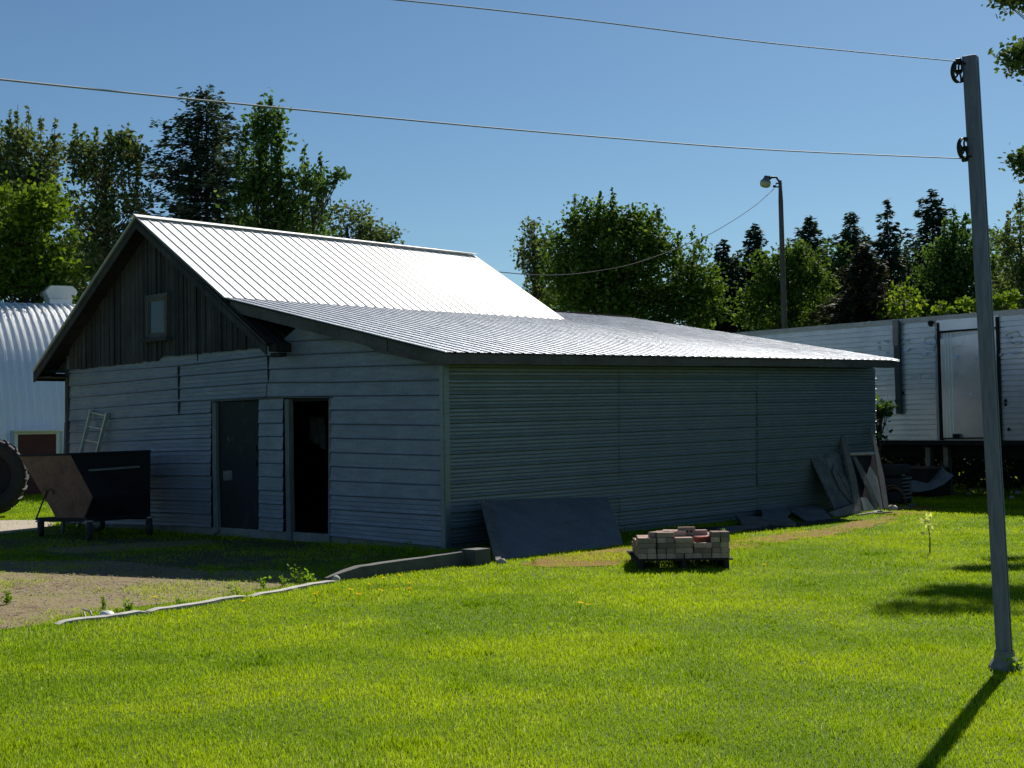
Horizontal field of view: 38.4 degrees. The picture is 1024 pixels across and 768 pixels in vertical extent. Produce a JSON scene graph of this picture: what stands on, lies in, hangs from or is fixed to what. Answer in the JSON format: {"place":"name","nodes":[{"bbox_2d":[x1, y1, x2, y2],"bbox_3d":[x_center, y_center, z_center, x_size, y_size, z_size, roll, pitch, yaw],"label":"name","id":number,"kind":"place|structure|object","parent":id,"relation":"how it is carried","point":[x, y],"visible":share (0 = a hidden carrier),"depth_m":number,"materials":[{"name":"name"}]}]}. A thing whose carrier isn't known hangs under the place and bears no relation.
{"place":"outdoors","nodes":[
{"label":"outdoors","id":0,"kind":"place"},
{"bbox_2d":[0,520,55,533],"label":"path","id":1,"kind":"structure","parent":0,"point":[15,527],"depth_m":24.42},
{"bbox_2d":[42,539,213,552],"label":"pavement","id":2,"kind":"structure","parent":0,"point":[92,549],"depth_m":19.79,"materials":[{"name":"grey concrete"}]},
{"bbox_2d":[0,559,317,628],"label":"driveway","id":3,"kind":"structure","parent":0,"point":[53,601],"depth_m":14.93,"materials":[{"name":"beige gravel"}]},
{"bbox_2d":[0,590,12,604],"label":"weed","id":4,"kind":"object","parent":3,"relation":"on","point":[8,598],"visible":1,"depth_m":13.43,"materials":[{"name":"green plant"}]},
{"bbox_2d":[0,537,429,572],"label":"ground dirt","id":5,"kind":"structure","parent":0,"point":[189,561],"depth_m":18.37,"materials":[{"name":"brown soil"}]},
{"bbox_2d":[0,457,1023,767],"bbox_3d":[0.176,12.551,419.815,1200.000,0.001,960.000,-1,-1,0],"label":"lawn","id":6,"kind":"structure","parent":0,"point":[472,617],"depth_m":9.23,"materials":[{"name":"plant"}]},
{"bbox_2d":[0,439,28,513],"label":"tractor tyre","id":7,"kind":"object","parent":6,"relation":"on","point":[14,476],"visible":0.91,"depth_m":26.92,"materials":[{"name":"rubber"}]},
{"bbox_2d":[0,285,76,494],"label":"arched shed","id":8,"kind":"structure","parent":6,"relation":"on","point":[32,417],"depth_m":36.67,"materials":[{"name":"metal"}]},
{"bbox_2d":[14,431,59,494],"bbox_3d":[-11.536,2.143,35.757,1.065,1.970,0.050,0,-2,-29],"label":"door","id":9,"kind":"structure","parent":8,"relation":"in","point":[27,442],"depth_m":35.75,"materials":[{"name":"red paint"}]},
{"bbox_2d":[0,105,84,302],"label":"broadleaf tree","id":10,"kind":"object","parent":6,"relation":"on","point":[14,151],"visible":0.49,"depth_m":46.86,"materials":[{"name":"green plant"}]},
{"bbox_2d":[0,160,92,303],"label":"broadleaf tree","id":11,"kind":"object","parent":6,"relation":"on","point":[24,279],"visible":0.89,"depth_m":40.77,"materials":[{"name":"green plant"}]},
{"bbox_2d":[61,419,67,532],"bbox_3d":[-7.131,1.450,23.459,0.063,1.793,1.873,0,-2,-15],"label":"plank","id":12,"kind":"object","parent":6,"relation":"on","point":[65,451],"visible":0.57,"depth_m":23.97,"materials":[{"name":"brown wood"}]},
{"bbox_2d":[42,230,111,303],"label":"broadleaf tree","id":13,"kind":"object","parent":6,"relation":"on","point":[78,292],"visible":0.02,"depth_m":51.50,"materials":[{"name":"green plant"}]},
{"bbox_2d":[18,450,153,539],"bbox_3d":[-6.336,1.633,22.082,2.138,1.262,1.299,-2,-2,43],"label":"hopper cart","id":14,"kind":"object","parent":6,"relation":"on","point":[94,491],"visible":1,"depth_m":21.62,"materials":[{"name":"metal"}]},
{"bbox_2d":[65,409,109,526],"bbox_3d":[-6.837,1.363,23.713,0.804,1.919,0.389,-1,-1,0],"label":"ladder","id":15,"kind":"object","parent":6,"relation":"on","point":[102,432],"visible":0.41,"depth_m":23.74,"materials":[{"name":"metal"}]},
{"bbox_2d":[53,610,147,625],"bbox_3d":[-3.425,1.948,12.297,0.130,0.044,0.908,-2,-2,39],"label":"edging strip","id":16,"kind":"object","parent":6,"relation":"on","point":[113,615],"visible":0.85,"depth_m":12.25,"materials":[{"name":"concrete"}]},
{"bbox_2d":[57,122,164,299],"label":"broadleaf tree","id":17,"kind":"object","parent":6,"relation":"on","point":[102,217],"visible":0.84,"depth_m":45.87,"materials":[{"name":"green plant"}]},
{"bbox_2d":[145,595,246,613],"bbox_3d":[-2.796,1.963,13.184,0.132,0.042,1.223,-2,-2,33],"label":"edging strip","id":18,"kind":"object","parent":6,"relation":"on","point":[200,603],"visible":0.95,"depth_m":13.09,"materials":[{"name":"concrete"}]},
{"bbox_2d":[125,84,279,225],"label":"hemlock tree","id":19,"kind":"object","parent":6,"relation":"on","point":[215,173],"visible":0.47,"depth_m":47.71,"materials":[{"name":"green plant"}]},
{"bbox_2d":[214,87,340,237],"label":"poplar tree","id":20,"kind":"object","parent":6,"relation":"on","point":[261,181],"visible":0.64,"depth_m":43.88,"materials":[{"name":"green plant"}]},
{"bbox_2d":[247,580,338,597],"bbox_3d":[-2.104,1.983,14.311,0.130,0.042,1.363,-2,-2,29],"label":"edging strip","id":21,"kind":"object","parent":6,"relation":"on","point":[282,590],"visible":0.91,"depth_m":14.24,"materials":[{"name":"concrete"}]},
{"bbox_2d":[308,166,351,234],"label":"broadleaf tree","id":22,"kind":"object","parent":6,"relation":"on","point":[337,174],"visible":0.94,"depth_m":43.62,"materials":[{"name":"green plant"}]},
{"bbox_2d":[296,198,405,244],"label":"broadleaf tree","id":23,"kind":"object","parent":6,"relation":"on","point":[379,234],"visible":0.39,"depth_m":57.97,"materials":[{"name":"green plant"}]},
{"bbox_2d":[324,550,464,580],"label":"retaining kerb","id":24,"kind":"structure","parent":6,"relation":"on","point":[442,560],"depth_m":15.79,"materials":[{"name":"concrete"}]},
{"bbox_2d":[32,214,898,550],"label":"barn","id":25,"kind":"structure","parent":6,"relation":"on","point":[216,366],"depth_m":21.84,"materials":[{"name":"white wood"}]},
{"bbox_2d":[140,293,171,342],"bbox_3d":[-5.460,-1.016,22.596,0.695,0.737,0.130,-2,-2,43],"label":"window","id":26,"kind":"structure","parent":25,"relation":"in","point":[157,306],"depth_m":22.58,"materials":[{"name":"grey glass"}]},
{"bbox_2d":[216,401,259,529],"bbox_3d":[-3.964,1.238,21.341,1.030,1.978,0.060,-2,-2,43],"label":"door","id":27,"kind":"structure","parent":25,"relation":"in","point":[238,421],"depth_m":21.32,"materials":[{"name":"grey wood"}]},
{"bbox_2d":[308,417,326,449],"bbox_3d":[-2.850,0.719,21.434,0.396,0.482,0.085,-2,-2,43],"label":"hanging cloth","id":28,"kind":"object","parent":25,"relation":"hanging from","point":[317,434],"visible":1,"depth_m":21.38,"materials":[{"name":"grey fabric"}]},
{"bbox_2d":[460,547,489,565],"bbox_3d":[-0.418,1.956,16.635,0.240,0.190,0.250,-2,-2,39],"label":"concrete block","id":29,"kind":"object","parent":6,"relation":"on","point":[475,556],"depth_m":16.54,"materials":[{"name":"grey concrete"}]},
{"bbox_2d":[480,501,500,562],"bbox_3d":[-0.257,1.765,17.709,0.080,0.637,1.760,-1,-2,-7],"label":"plank","id":30,"kind":"object","parent":6,"relation":"on","point":[491,533],"visible":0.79,"depth_m":17.65,"materials":[{"name":"grey wood"}]},
{"bbox_2d":[485,499,506,560],"bbox_3d":[-0.199,1.772,17.882,0.081,0.653,1.812,-1,-2,-6],"label":"plank","id":31,"kind":"object","parent":6,"relation":"on","point":[496,530],"visible":0.71,"depth_m":17.86,"materials":[{"name":"grey wood"}]},
{"bbox_2d":[509,216,563,308],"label":"broadleaf tree","id":32,"kind":"object","parent":6,"relation":"on","point":[532,245],"visible":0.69,"depth_m":62.00,"materials":[{"name":"green plant"}]},
{"bbox_2d":[492,497,622,559],"bbox_3d":[0.620,1.808,18.935,1.324,0.646,3.765,-2,-2,40],"label":"panel sheet","id":33,"kind":"object","parent":6,"relation":"on","point":[527,527],"visible":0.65,"depth_m":18.85,"materials":[{"name":"metal"}]},
{"bbox_2d":[519,547,631,566],"bbox_3d":[1.000,2.034,17.373,1.187,0.001,2.676,-1,-2,20],"label":"ground moss","id":34,"kind":"object","parent":6,"relation":"on","point":[554,562],"visible":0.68,"depth_m":16.82,"materials":[{"name":"green plant"}]},
{"bbox_2d":[529,187,736,329],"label":"maple tree","id":35,"kind":"object","parent":6,"relation":"on","point":[612,236],"visible":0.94,"depth_m":53.55,"materials":[{"name":"green plant"}]},
{"bbox_2d":[627,550,732,570],"bbox_3d":[1.837,1.940,16.265,1.051,0.119,1.121,-1,-1,0],"label":"pallet","id":36,"kind":"object","parent":6,"relation":"on","point":[682,563],"visible":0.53,"depth_m":15.71,"materials":[{"name":"brown wood"}]},
{"bbox_2d":[638,553,647,558],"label":"brick","id":37,"kind":"object","parent":36,"relation":"on","point":[642,556],"visible":0.89,"depth_m":15.71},
{"bbox_2d":[637,547,647,553],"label":"brick","id":38,"kind":"object","parent":37,"relation":"on","point":[642,550],"visible":0.89,"depth_m":15.72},
{"bbox_2d":[638,543,655,547],"bbox_3d":[1.443,1.731,15.771,0.185,0.054,0.092,-1,-1,3],"label":"brick","id":39,"kind":"object","parent":38,"relation":"on","point":[646,545],"visible":1,"depth_m":15.72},
{"bbox_2d":[638,537,655,542],"bbox_3d":[1.446,1.675,15.768,0.185,0.054,0.092,-1,-1,-3],"label":"brick","id":40,"kind":"object","parent":39,"relation":"on","point":[648,540],"visible":1,"depth_m":15.72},
{"bbox_2d":[666,553,674,558],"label":"brick","id":41,"kind":"object","parent":36,"relation":"on","point":[670,555],"visible":0.69,"depth_m":15.71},
{"bbox_2d":[666,548,674,552],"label":"brick","id":42,"kind":"object","parent":41,"relation":"on","point":[670,550],"visible":0.69,"depth_m":15.72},
{"bbox_2d":[658,543,675,547],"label":"brick","id":43,"kind":"object","parent":42,"relation":"on","point":[666,545],"visible":1,"depth_m":15.70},
{"bbox_2d":[666,537,673,542],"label":"brick","id":44,"kind":"object","parent":43,"relation":"on","point":[670,540],"visible":0.74,"depth_m":15.72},
{"bbox_2d":[656,532,673,537],"bbox_3d":[1.643,1.616,15.782,0.185,0.054,0.092,-1,-1,-3],"label":"brick","id":45,"kind":"object","parent":44,"relation":"on","point":[664,534],"visible":1,"depth_m":15.74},
{"bbox_2d":[684,553,693,557],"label":"brick","id":46,"kind":"object","parent":36,"relation":"on","point":[688,555],"visible":0.69,"depth_m":15.71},
{"bbox_2d":[675,548,692,552],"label":"brick","id":47,"kind":"object","parent":46,"relation":"on","point":[683,550],"visible":1,"depth_m":15.71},
{"bbox_2d":[674,542,692,547],"bbox_3d":[1.836,1.725,15.772,0.185,0.054,0.092,-1,-1,-2],"label":"brick","id":48,"kind":"object","parent":47,"relation":"on","point":[684,545],"visible":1,"depth_m":15.73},
{"bbox_2d":[675,537,692,542],"bbox_3d":[1.837,1.669,15.747,0.185,0.054,0.092,-1,-1,-2],"label":"brick","id":49,"kind":"object","parent":48,"relation":"on","point":[683,539],"visible":1,"depth_m":15.70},
{"bbox_2d":[694,553,701,557],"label":"brick","id":50,"kind":"object","parent":36,"relation":"on","point":[697,555],"visible":0.69,"depth_m":15.71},
{"bbox_2d":[692,547,702,552],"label":"brick","id":51,"kind":"object","parent":50,"relation":"on","point":[697,550],"visible":0.69,"depth_m":15.72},
{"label":"brick","id":52,"kind":"object","parent":51,"relation":"on","visible":0},
{"bbox_2d":[694,536,710,541],"bbox_3d":[2.063,1.668,15.850,0.185,0.054,0.092,0,-2,-29],"label":"brick","id":53,"kind":"object","parent":52,"relation":"on","point":[702,538],"visible":1,"depth_m":15.81,"materials":[{"name":"red brick"}]},
{"bbox_2d":[702,553,710,557],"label":"brick","id":54,"kind":"object","parent":36,"relation":"on","point":[706,555],"visible":0.69,"depth_m":15.71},
{"bbox_2d":[703,548,710,552],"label":"brick","id":55,"kind":"object","parent":54,"relation":"on","point":[706,550],"visible":0.69,"depth_m":15.71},
{"bbox_2d":[694,542,711,547],"bbox_3d":[2.041,1.722,15.749,0.185,0.054,0.092,-1,-1,3],"label":"brick","id":56,"kind":"object","parent":55,"relation":"on","point":[702,544],"visible":1,"depth_m":15.70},
{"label":"brick","id":57,"kind":"object","parent":36,"relation":"on","visible":0},
{"bbox_2d":[678,527,694,535],"bbox_3d":[1.896,1.599,15.998,0.185,0.092,0.056,-1,-1,-2],"label":"brick","id":58,"kind":"object","parent":57,"relation":"on","point":[690,531],"visible":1,"depth_m":15.97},
{"bbox_2d":[695,239,754,332],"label":"spruce tree","id":59,"kind":"object","parent":6,"relation":"on","point":[724,258],"visible":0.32,"depth_m":59.83,"materials":[{"name":"green plant"}]},
{"bbox_2d":[717,524,766,533],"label":"board","id":60,"kind":"object","parent":6,"relation":"on","point":[738,528],"visible":0.5,"depth_m":21.27,"materials":[{"name":"grey wood"}]},
{"bbox_2d":[733,222,789,330],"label":"spruce tree","id":61,"kind":"object","parent":6,"relation":"on","point":[756,239],"visible":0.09,"depth_m":62.95,"materials":[{"name":"green plant"}]},
{"bbox_2d":[760,175,786,328],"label":"yard light","id":62,"kind":"object","parent":6,"relation":"on","point":[765,181],"visible":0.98,"depth_m":46.06,"materials":[{"name":"metal"}]},
{"bbox_2d":[498,189,773,275],"bbox_3d":[3.539,-4.191,37.101,0.202,4.221,20.354,-2,-2,28],"label":"overhead wire","id":63,"kind":"object","parent":62,"relation":"attached to","point":[636,262],"visible":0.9,"depth_m":35.55,"materials":[{"name":"black metal"}]},
{"bbox_2d":[761,507,790,517],"bbox_3d":[4.194,2.018,23.372,0.471,0.140,1.987,-1,-2,8],"label":"metal offcut","id":64,"kind":"object","parent":6,"relation":"on","point":[784,512],"visible":0.65,"depth_m":23.17,"materials":[{"name":"grey metal"}]},
{"bbox_2d":[730,236,840,331],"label":"broadleaf tree","id":65,"kind":"object","parent":6,"relation":"on","point":[767,290],"visible":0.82,"depth_m":55.69,"materials":[{"name":"green plant"}]},
{"bbox_2d":[743,518,845,531],"bbox_3d":[4.182,2.095,21.962,0.353,0.040,2.856,-2,-2,39],"label":"board","id":66,"kind":"object","parent":6,"relation":"on","point":[773,527],"visible":0.71,"depth_m":21.94,"materials":[{"name":"grey wood"}]},
{"bbox_2d":[735,515,795,526],"bbox_3d":[3.806,2.060,22.151,0.811,0.110,1.080,-1,-1,5],"label":"board","id":67,"kind":"object","parent":66,"relation":"on","point":[761,520],"visible":1,"depth_m":21.93,"materials":[{"name":"grey wood"}]},
{"bbox_2d":[788,505,830,520],"bbox_3d":[4.744,2.075,23.502,0.626,0.148,2.348,-1,-1,5],"label":"board","id":68,"kind":"object","parent":6,"relation":"on","point":[812,513],"visible":0.86,"depth_m":23.49,"materials":[{"name":"grey wood"}]},
{"bbox_2d":[729,513,900,548],"bbox_3d":[4.657,2.081,21.139,1.082,0.001,7.306,-2,-2,35],"label":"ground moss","id":69,"kind":"object","parent":6,"relation":"on","point":[872,523],"visible":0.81,"depth_m":20.51,"materials":[{"name":"brown soil"}]},
{"bbox_2d":[790,212,841,326],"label":"spruce tree","id":70,"kind":"object","parent":6,"relation":"on","point":[811,230],"visible":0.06,"depth_m":66.03,"materials":[{"name":"green plant"}]},
{"bbox_2d":[808,239,852,325],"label":"broadleaf tree","id":71,"kind":"object","parent":6,"relation":"on","point":[838,260],"visible":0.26,"depth_m":63.77,"materials":[{"name":"green plant"}]},
{"bbox_2d":[811,451,850,509],"bbox_3d":[5.469,1.594,24.731,0.546,0.973,1.071,-2,-2,44],"label":"board","id":72,"kind":"object","parent":6,"relation":"on","point":[824,464],"visible":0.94,"depth_m":24.57,"materials":[{"name":"grey wood"}]},
{"bbox_2d":[828,503,859,516],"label":"board","id":73,"kind":"object","parent":6,"relation":"on","point":[849,509],"visible":0.88,"depth_m":24.00,"materials":[{"name":"grey wood"}]},
{"bbox_2d":[828,212,870,292],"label":"spruce tree","id":74,"kind":"object","parent":6,"relation":"on","point":[849,234],"visible":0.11,"depth_m":65.98,"materials":[{"name":"green plant"}]},
{"bbox_2d":[840,434,861,513],"bbox_3d":[5.715,1.444,24.916,0.189,1.492,1.326,-1,-1,0],"label":"post","id":75,"kind":"object","parent":6,"relation":"on","point":[850,473],"visible":0.81,"depth_m":24.85,"materials":[{"name":"grey wood"}]},
{"bbox_2d":[832,465,850,501],"bbox_3d":[5.507,1.675,24.599,0.415,0.660,0.200,-2,-2,44],"label":"board","id":76,"kind":"object","parent":75,"relation":"on","point":[841,486],"visible":0.95,"depth_m":24.59,"materials":[{"name":"grey wood"}]},
{"bbox_2d":[838,472,850,495],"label":"board","id":77,"kind":"object","parent":75,"relation":"on","point":[844,480],"visible":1,"depth_m":24.65,"materials":[{"name":"grey wood"}]},
{"bbox_2d":[808,241,908,324],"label":"spruce tree","id":78,"kind":"object","parent":6,"relation":"on","point":[850,306],"visible":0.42,"depth_m":51.73,"materials":[{"name":"green plant"}]},
{"bbox_2d":[851,455,876,500],"bbox_3d":[6.065,1.634,25.418,0.414,0.811,1.183,-2,-2,28],"label":"board","id":79,"kind":"object","parent":6,"relation":"on","point":[866,462],"visible":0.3,"depth_m":25.45,"materials":[{"name":"grey wood"}]},
{"bbox_2d":[852,456,877,509],"bbox_3d":[6.060,1.683,25.040,0.230,0.900,0.615,0,-2,-23],"label":"board","id":80,"kind":"object","parent":6,"relation":"on","point":[863,476],"visible":0.95,"depth_m":25.02,"materials":[{"name":"grey wood"}]},
{"bbox_2d":[860,497,874,511],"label":"board","id":81,"kind":"object","parent":6,"relation":"on","point":[866,504],"visible":1,"depth_m":24.58,"materials":[{"name":"grey wood"}]},
{"bbox_2d":[866,467,882,508],"bbox_3d":[6.171,1.765,25.063,0.266,0.712,0.547,-1,-1,0],"label":"board","id":82,"kind":"object","parent":6,"relation":"on","point":[872,479],"visible":1,"depth_m":25.07,"materials":[{"name":"grey wood"}]},
{"bbox_2d":[732,309,1023,494],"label":"semi trailer","id":83,"kind":"object","parent":6,"relation":"on","point":[930,382],"visible":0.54,"depth_m":29.73,"materials":[{"name":"metal"}]},
{"bbox_2d":[869,428,888,508],"bbox_3d":[6.339,1.439,25.385,0.129,1.364,1.207,-1,-1,4],"label":"wooden plank","id":84,"kind":"object","parent":6,"relation":"on","point":[882,486],"visible":1,"depth_m":25.30,"materials":[{"name":"grey wood"}]},
{"bbox_2d":[875,394,902,459],"bbox_3d":[7.021,1.259,28.047,0.815,2.150,0.801,-1,-1,0],"label":"shrub","id":85,"kind":"object","parent":6,"relation":"on","point":[883,409],"visible":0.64,"depth_m":27.94,"materials":[{"name":"green plant"}]},
{"bbox_2d":[857,198,922,316],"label":"spruce tree","id":86,"kind":"object","parent":6,"relation":"on","point":[880,243],"visible":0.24,"depth_m":58.02,"materials":[{"name":"green plant"}]},
{"bbox_2d":[877,490,911,502],"bbox_3d":[6.973,2.081,27.152,0.798,0.233,0.798,-1,-1,0],"label":"tyre","id":87,"kind":"object","parent":6,"relation":"on","point":[895,496],"visible":0.45,"depth_m":26.78,"materials":[{"name":"rubber"}]},
{"bbox_2d":[877,477,909,489],"bbox_3d":[6.930,1.832,27.159,0.798,0.233,0.798,-1,-1,0],"label":"tyre","id":88,"kind":"object","parent":87,"relation":"on","point":[896,481],"visible":0.45,"depth_m":26.79,"materials":[{"name":"rubber"}]},
{"bbox_2d":[877,464,910,476],"bbox_3d":[6.947,1.592,27.165,0.798,0.251,0.797,-1,-1,0],"label":"tyre","id":89,"kind":"object","parent":88,"relation":"on","point":[895,469],"visible":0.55,"depth_m":26.80,"materials":[{"name":"rubber"}]},
{"bbox_2d":[871,276,933,459],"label":"broadleaf tree","id":90,"kind":"object","parent":6,"relation":"on","point":[897,313],"visible":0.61,"depth_m":49.96,"materials":[{"name":"green plant"}]},
{"bbox_2d":[886,236,920,287],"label":"broadleaf tree","id":91,"kind":"object","parent":6,"relation":"on","point":[905,248],"visible":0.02,"depth_m":63.91,"materials":[{"name":"green plant"}]},
{"bbox_2d":[899,474,912,500],"bbox_3d":[7.186,1.890,26.857,0.235,0.497,0.236,-1,-1,0],"label":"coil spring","id":92,"kind":"object","parent":6,"relation":"on","point":[909,489],"visible":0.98,"depth_m":26.77,"materials":[{"name":"metal"}]},
{"bbox_2d":[887,505,947,514],"bbox_3d":[6.908,2.153,25.116,1.084,0.001,2.979,-1,-2,17],"label":"ground moss","id":93,"kind":"object","parent":6,"relation":"on","point":[922,507],"visible":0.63,"depth_m":25.21,"materials":[{"name":"green plant"}]},
{"bbox_2d":[885,465,951,495],"bbox_3d":[8.165,1.948,29.662,0.740,0.575,1.140,0,-2,-35],"label":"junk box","id":94,"kind":"object","parent":6,"relation":"on","point":[925,474],"visible":0.51,"depth_m":29.19,"materials":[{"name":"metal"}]},
{"bbox_2d":[902,466,953,491],"bbox_3d":[8.150,1.875,29.047,0.995,0.487,0.504,-1,-1,0],"label":"bent sheet","id":95,"kind":"object","parent":94,"relation":"on","point":[942,476],"visible":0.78,"depth_m":28.94,"materials":[{"name":"metal"}]},
{"bbox_2d":[900,189,951,315],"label":"spruce tree","id":96,"kind":"object","parent":6,"relation":"on","point":[932,224],"visible":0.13,"depth_m":62.06,"materials":[{"name":"green plant"}]},
{"bbox_2d":[919,513,937,553],"bbox_3d":[4.843,1.735,17.119,0.236,0.488,0.095,-1,-1,0],"label":"sapling","id":97,"kind":"object","parent":6,"relation":"on","point":[926,519],"visible":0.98,"depth_m":17.11,"materials":[{"name":"green plant"}]},
{"bbox_2d":[881,457,1023,489],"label":"hedge","id":98,"kind":"object","parent":6,"relation":"on","point":[972,471],"visible":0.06,"depth_m":32.73,"materials":[{"name":"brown plant"}]},
{"bbox_2d":[893,205,1015,317],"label":"broadleaf tree","id":99,"kind":"object","parent":6,"relation":"on","point":[950,272],"visible":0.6,"depth_m":53.61,"materials":[{"name":"green plant"}]},
{"bbox_2d":[930,289,1023,315],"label":"bush","id":100,"kind":"object","parent":6,"relation":"on","point":[999,301],"visible":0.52,"depth_m":43.96,"materials":[{"name":"green plant"}]},
{"bbox_2d":[950,54,1022,671],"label":"clothesline post","id":101,"kind":"object","parent":6,"relation":"on","point":[973,149],"visible":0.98,"depth_m":9.29,"materials":[{"name":"paint"}]},
{"bbox_2d":[0,78,963,158],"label":"clothesline","id":102,"kind":"object","parent":101,"relation":"attached to","point":[48,84],"visible":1,"depth_m":6.28,"materials":[{"name":"plastic"}]},
{"bbox_2d":[396,0,955,61],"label":"clothesline","id":103,"kind":"object","parent":101,"relation":"attached to","point":[660,29],"visible":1,"depth_m":7.81,"materials":[{"name":"plastic"}]},
{"bbox_2d":[971,226,1020,308],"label":"broadleaf tree","id":104,"kind":"object","parent":6,"relation":"on","point":[1002,259],"visible":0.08,"depth_m":63.73,"materials":[{"name":"green plant"}]},
{"bbox_2d":[981,0,1023,224],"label":"maple tree","id":105,"kind":"object","parent":6,"relation":"on","point":[1016,61],"visible":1,"depth_m":22.11,"materials":[{"name":"green plant"}]},
{"bbox_2d":[991,189,1023,309],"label":"broadleaf tree","id":106,"kind":"object","parent":6,"relation":"on","point":[1012,246],"visible":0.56,"depth_m":50.09,"materials":[{"name":"green plant"}]},
{"bbox_2d":[1003,657,1023,671],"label":"weed","id":107,"kind":"object","parent":6,"relation":"on","point":[1017,663],"visible":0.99,"depth_m":9.17,"materials":[{"name":"green plant"}]},
{"bbox_2d":[0,0,1023,325],"label":"sky","id":108,"kind":"structure","parent":0,"point":[468,189],"materials":[{"name":"blue"}]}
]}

